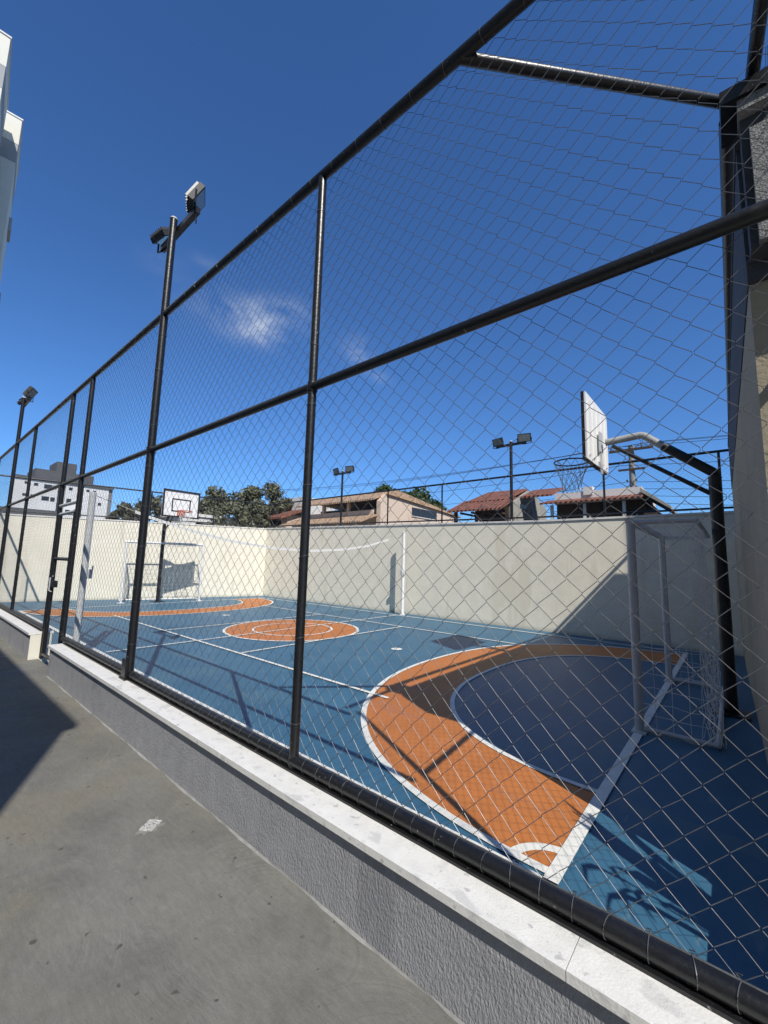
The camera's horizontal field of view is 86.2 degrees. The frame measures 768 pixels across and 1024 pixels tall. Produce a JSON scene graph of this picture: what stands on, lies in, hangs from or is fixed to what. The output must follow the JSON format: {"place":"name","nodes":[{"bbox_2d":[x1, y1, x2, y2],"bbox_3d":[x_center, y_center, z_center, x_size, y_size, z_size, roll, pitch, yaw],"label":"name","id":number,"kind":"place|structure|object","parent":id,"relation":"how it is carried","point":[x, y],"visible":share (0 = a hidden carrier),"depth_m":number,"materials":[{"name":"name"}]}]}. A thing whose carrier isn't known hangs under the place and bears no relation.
{"place":"outdoors","nodes":[
{"label":"outdoors","id":0,"kind":"place"},
{"bbox_2d":[0,29,11,145],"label":"residential tower","id":1,"kind":"structure","parent":0,"point":[5,50],"depth_m":23.76,"materials":[{"name":"white concrete"}]},
{"bbox_2d":[0,110,22,298],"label":"residential tower","id":2,"kind":"structure","parent":0,"point":[10,148],"depth_m":28.02,"materials":[{"name":"white concrete"}]},
{"bbox_2d":[0,637,457,1023],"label":"walkway","id":3,"kind":"structure","parent":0,"point":[190,911],"depth_m":1.72,"materials":[{"name":"concrete"}]},
{"bbox_2d":[134,816,164,835],"bbox_3d":[-1.276,1.722,2.257,0.124,0.005,0.184,1,-7,5],"label":"floor drain","id":4,"kind":"object","parent":3,"relation":"on","point":[150,825],"visible":1,"depth_m":2.25,"materials":[{"name":"metal"}]},
{"bbox_2d":[0,596,767,991],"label":"court","id":5,"kind":"object","parent":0,"point":[704,764],"visible":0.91,"depth_m":3.75,"materials":[{"name":"blue plastic"}]},
{"bbox_2d":[73,492,96,641],"bbox_3d":[-4.625,0.941,6.381,0.175,2.536,0.231,-23,-26,74],"label":"net post","id":6,"kind":"object","parent":5,"relation":"on","point":[84,560],"visible":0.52,"depth_m":6.36,"materials":[{"name":"white metal"}]},
{"bbox_2d":[97,496,399,591],"bbox_3d":[-2.029,0.994,9.492,0.015,1.669,8.123,-4,-9,40],"label":"volleyball net","id":7,"kind":"object","parent":6,"relation":"attached to","point":[209,535],"visible":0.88,"depth_m":8.49,"materials":[{"name":"white fabric"}]},
{"bbox_2d":[117,541,204,602],"bbox_3d":[-7.838,2.111,14.549,2.590,2.049,0.886,6,-9,-35],"label":"futsal goal","id":8,"kind":"object","parent":5,"relation":"on","point":[167,544],"visible":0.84,"depth_m":14.69,"materials":[{"name":"white metal"}]},
{"bbox_2d":[151,488,200,601],"bbox_3d":[-7.171,1.185,13.915,1.939,3.774,1.208,-4,-9,40],"label":"basketball hoop","id":9,"kind":"object","parent":5,"relation":"on","point":[196,506],"visible":0.93,"depth_m":13.93,"materials":[{"name":"black paint"}]},
{"bbox_2d":[399,531,405,614],"bbox_3d":[0.575,1.846,12.479,0.175,2.516,0.231,1,-7,5],"label":"net post","id":10,"kind":"object","parent":5,"relation":"on","point":[402,573],"visible":0.79,"depth_m":12.46,"materials":[{"name":"white metal"}]},
{"bbox_2d":[553,391,751,721],"bbox_3d":[3.232,0.365,5.270,1.979,3.834,1.148,-4,-9,40],"label":"basketball hoop","id":11,"kind":"object","parent":5,"relation":"on","point":[592,447],"visible":0.95,"depth_m":4.82,"materials":[{"name":"black paint"}]},
{"bbox_2d":[625,517,726,748],"bbox_3d":[3.477,1.198,4.780,0.706,2.065,2.580,-4,-9,40],"label":"futsal goal","id":12,"kind":"object","parent":5,"relation":"on","point":[639,727],"visible":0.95,"depth_m":4.03,"materials":[{"name":"white metal"}]},
{"bbox_2d":[735,536,745,662],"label":"court wall","id":13,"kind":"structure","parent":5,"relation":"on","point":[740,598],"depth_m":7.42,"materials":[{"name":"beige paint"}]},
{"bbox_2d":[0,0,767,521],"label":"sky","id":14,"kind":"structure","parent":0,"point":[124,106],"materials":[{"name":"blue"}]},
{"bbox_2d":[447,487,563,522],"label":"red roofed house","id":15,"kind":"structure","parent":0,"point":[522,498],"depth_m":17.65,"materials":[{"name":"brown tile"}]},
{"bbox_2d":[540,486,676,518],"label":"building","id":16,"kind":"structure","parent":0,"point":[624,497],"depth_m":15.61,"materials":[{"name":"beige paint"}]},
{"bbox_3d":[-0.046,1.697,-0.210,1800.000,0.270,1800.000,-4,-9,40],"label":"ground","id":17,"kind":"structure","parent":0,"visible":0},
{"bbox_2d":[0,609,53,662],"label":"wall","id":18,"kind":"structure","parent":17,"relation":"on","point":[22,638],"depth_m":6.09,"materials":[{"name":"grey paint"}]},
{"bbox_2d":[0,386,37,577],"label":"floodlight pole","id":19,"kind":"object","parent":18,"relation":"on","point":[30,392],"visible":1,"depth_m":9.09,"materials":[{"name":"black metal"}]},
{"bbox_2d":[0,0,767,1023],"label":"chain link fence","id":20,"kind":"object","parent":18,"relation":"on","point":[708,984],"visible":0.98,"depth_m":1.94,"materials":[{"name":"black metal"}]},
{"bbox_2d":[40,500,75,659],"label":"metal gate","id":21,"kind":"structure","parent":20,"relation":"attached to","point":[53,583],"depth_m":5.77,"materials":[{"name":"black metal"}]},
{"bbox_2d":[0,461,113,518],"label":"apartment building","id":22,"kind":"structure","parent":17,"relation":"on","point":[44,472],"depth_m":88.83,"materials":[{"name":"white paint"}]},
{"bbox_2d":[105,501,134,519],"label":"tree","id":23,"kind":"object","parent":17,"relation":"on","point":[120,508],"visible":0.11,"depth_m":40.20,"materials":[{"name":"green plant"}]},
{"bbox_2d":[0,513,266,601],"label":"court wall","id":24,"kind":"structure","parent":17,"relation":"on","point":[14,546],"depth_m":15.00,"materials":[{"name":"beige paint"}]},
{"bbox_2d":[0,474,265,526],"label":"chain link fence","id":25,"kind":"object","parent":24,"relation":"on","point":[150,512],"visible":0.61,"depth_m":15.16,"materials":[{"name":"black metal"}]},
{"bbox_2d":[119,495,162,521],"bbox_3d":[-14.734,1.617,25.639,3.644,5.438,3.442,3,-7,-9],"label":"tree","id":26,"kind":"object","parent":17,"relation":"on","point":[154,504],"visible":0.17,"depth_m":24.75,"materials":[{"name":"green plant"}]},
{"bbox_2d":[153,514,235,525],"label":"house","id":27,"kind":"structure","parent":17,"relation":"on","point":[208,517],"depth_m":24.55,"materials":[{"name":"white paint"}]},
{"bbox_2d":[219,490,247,523],"bbox_3d":[-10.600,1.712,29.533,4.827,6.430,5.016,-4,-9,40],"label":"tree","id":28,"kind":"object","parent":17,"relation":"on","point":[236,493],"visible":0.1,"depth_m":28.75,"materials":[{"name":"green plant"}]},
{"bbox_2d":[199,486,270,527],"bbox_3d":[-10.138,1.494,26.963,5.182,6.261,4.778,-4,-9,40],"label":"tree","id":29,"kind":"object","parent":17,"relation":"on","point":[255,509],"visible":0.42,"depth_m":25.78,"materials":[{"name":"green plant"}]},
{"bbox_2d":[232,480,293,527],"bbox_3d":[-8.706,1.398,29.730,4.932,7.206,4.868,-4,-9,40],"label":"tree","id":30,"kind":"object","parent":17,"relation":"on","point":[258,490],"visible":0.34,"depth_m":28.89,"materials":[{"name":"green plant"}]},
{"bbox_2d":[266,497,334,527],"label":"pink house","id":31,"kind":"structure","parent":17,"relation":"on","point":[285,514],"depth_m":28.45,"materials":[{"name":"pink paint"}]},
{"bbox_2d":[270,520,280,527],"bbox_3d":[-7.503,0.913,28.187,1.400,0.600,0.038,-4,-9,40],"label":"window","id":32,"kind":"structure","parent":31,"relation":"in","point":[275,522],"depth_m":27.97,"materials":[{"name":"black glass"}]},
{"bbox_2d":[277,490,460,526],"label":"beige house","id":33,"kind":"structure","parent":17,"relation":"on","point":[413,508],"depth_m":24.68,"materials":[{"name":"beige paint"}]},
{"bbox_2d":[412,507,436,519],"bbox_3d":[2.580,0.143,25.879,0.058,0.560,2.800,-4,-9,40],"label":"window","id":34,"kind":"structure","parent":33,"relation":"in","point":[415,511],"depth_m":25.74,"materials":[{"name":"grey glass"}]},
{"bbox_2d":[46,644,732,1023],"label":"wall","id":35,"kind":"structure","parent":17,"relation":"on","point":[456,944],"depth_m":1.55,"materials":[{"name":"grey paint"}]},
{"bbox_2d":[118,181,204,680],"bbox_3d":[-2.224,-0.848,4.067,1.029,4.766,0.256,-4,-9,40],"label":"floodlight pole","id":36,"kind":"object","parent":35,"relation":"on","point":[168,237],"visible":0.98,"depth_m":4.01,"materials":[{"name":"black metal"}]},
{"bbox_2d":[373,483,446,510],"bbox_3d":[2.047,1.804,40.450,8.934,9.601,7.165,-4,-9,40],"label":"tree","id":37,"kind":"object","parent":17,"relation":"on","point":[424,496],"visible":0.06,"depth_m":39.80,"materials":[{"name":"green plant"}]},
{"bbox_2d":[263,511,743,655],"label":"court wall","id":38,"kind":"structure","parent":17,"relation":"on","point":[598,595],"depth_m":10.49,"materials":[{"name":"beige paint"}]},
{"bbox_2d":[333,465,353,525],"bbox_3d":[-1.559,-0.575,15.231,1.101,2.236,0.225,-4,-9,40],"label":"floodlight pole","id":39,"kind":"object","parent":38,"relation":"on","point":[348,470],"visible":0.95,"depth_m":15.18,"materials":[{"name":"black metal"}]},
{"bbox_2d":[268,449,732,527],"bbox_3d":[0.985,-0.175,12.973,15.952,1.277,0.110,-4,-9,40],"label":"chain link fence","id":40,"kind":"object","parent":38,"relation":"on","point":[623,463],"visible":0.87,"depth_m":10.81,"materials":[{"name":"black metal"}]},
{"bbox_2d":[492,433,531,520],"bbox_3d":[3.428,-0.905,11.027,1.101,2.348,0.225,-4,-9,40],"label":"floodlight pole","id":41,"kind":"object","parent":38,"relation":"on","point":[498,444],"visible":0.9,"depth_m":10.99,"materials":[{"name":"black metal"}]},
{"bbox_2d":[609,443,652,487],"bbox_3d":[12.825,0.474,21.035,2.000,8.040,0.540,-4,-9,40],"label":"utility pole","id":42,"kind":"object","parent":17,"relation":"on","point":[632,477],"visible":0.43,"depth_m":21.30,"materials":[{"name":"concrete"}]},
{"bbox_2d":[263,436,724,493],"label":"power line","id":43,"kind":"object","parent":42,"relation":"attached to","point":[501,466],"visible":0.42,"depth_m":27.28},
{"bbox_2d":[284,435,725,489],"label":"power line","id":44,"kind":"object","parent":42,"relation":"attached to","point":[523,462],"visible":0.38,"depth_m":26.48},
{"bbox_2d":[298,438,727,490],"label":"power line","id":45,"kind":"object","parent":42,"relation":"attached to","point":[521,463],"visible":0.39,"depth_m":25.54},
{"bbox_2d":[335,480,730,510],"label":"power line","id":46,"kind":"object","parent":42,"relation":"attached to","point":[616,483],"visible":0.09,"depth_m":20.54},
{"bbox_2d":[412,461,722,494],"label":"power line","id":47,"kind":"object","parent":42,"relation":"attached to","point":[566,474],"visible":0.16,"depth_m":23.77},
{"bbox_2d":[452,503,709,521],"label":"power line","id":48,"kind":"object","parent":42,"relation":"attached to","point":[667,503],"visible":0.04,"depth_m":19.92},
{"bbox_2d":[453,496,708,515],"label":"power line","id":49,"kind":"object","parent":42,"relation":"attached to","point":[677,496],"visible":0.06,"depth_m":19.51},
{"bbox_2d":[719,66,767,762],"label":"cream block","id":50,"kind":"structure","parent":17,"relation":"on","point":[752,496],"depth_m":2.36,"materials":[{"name":"paint"}]}
]}

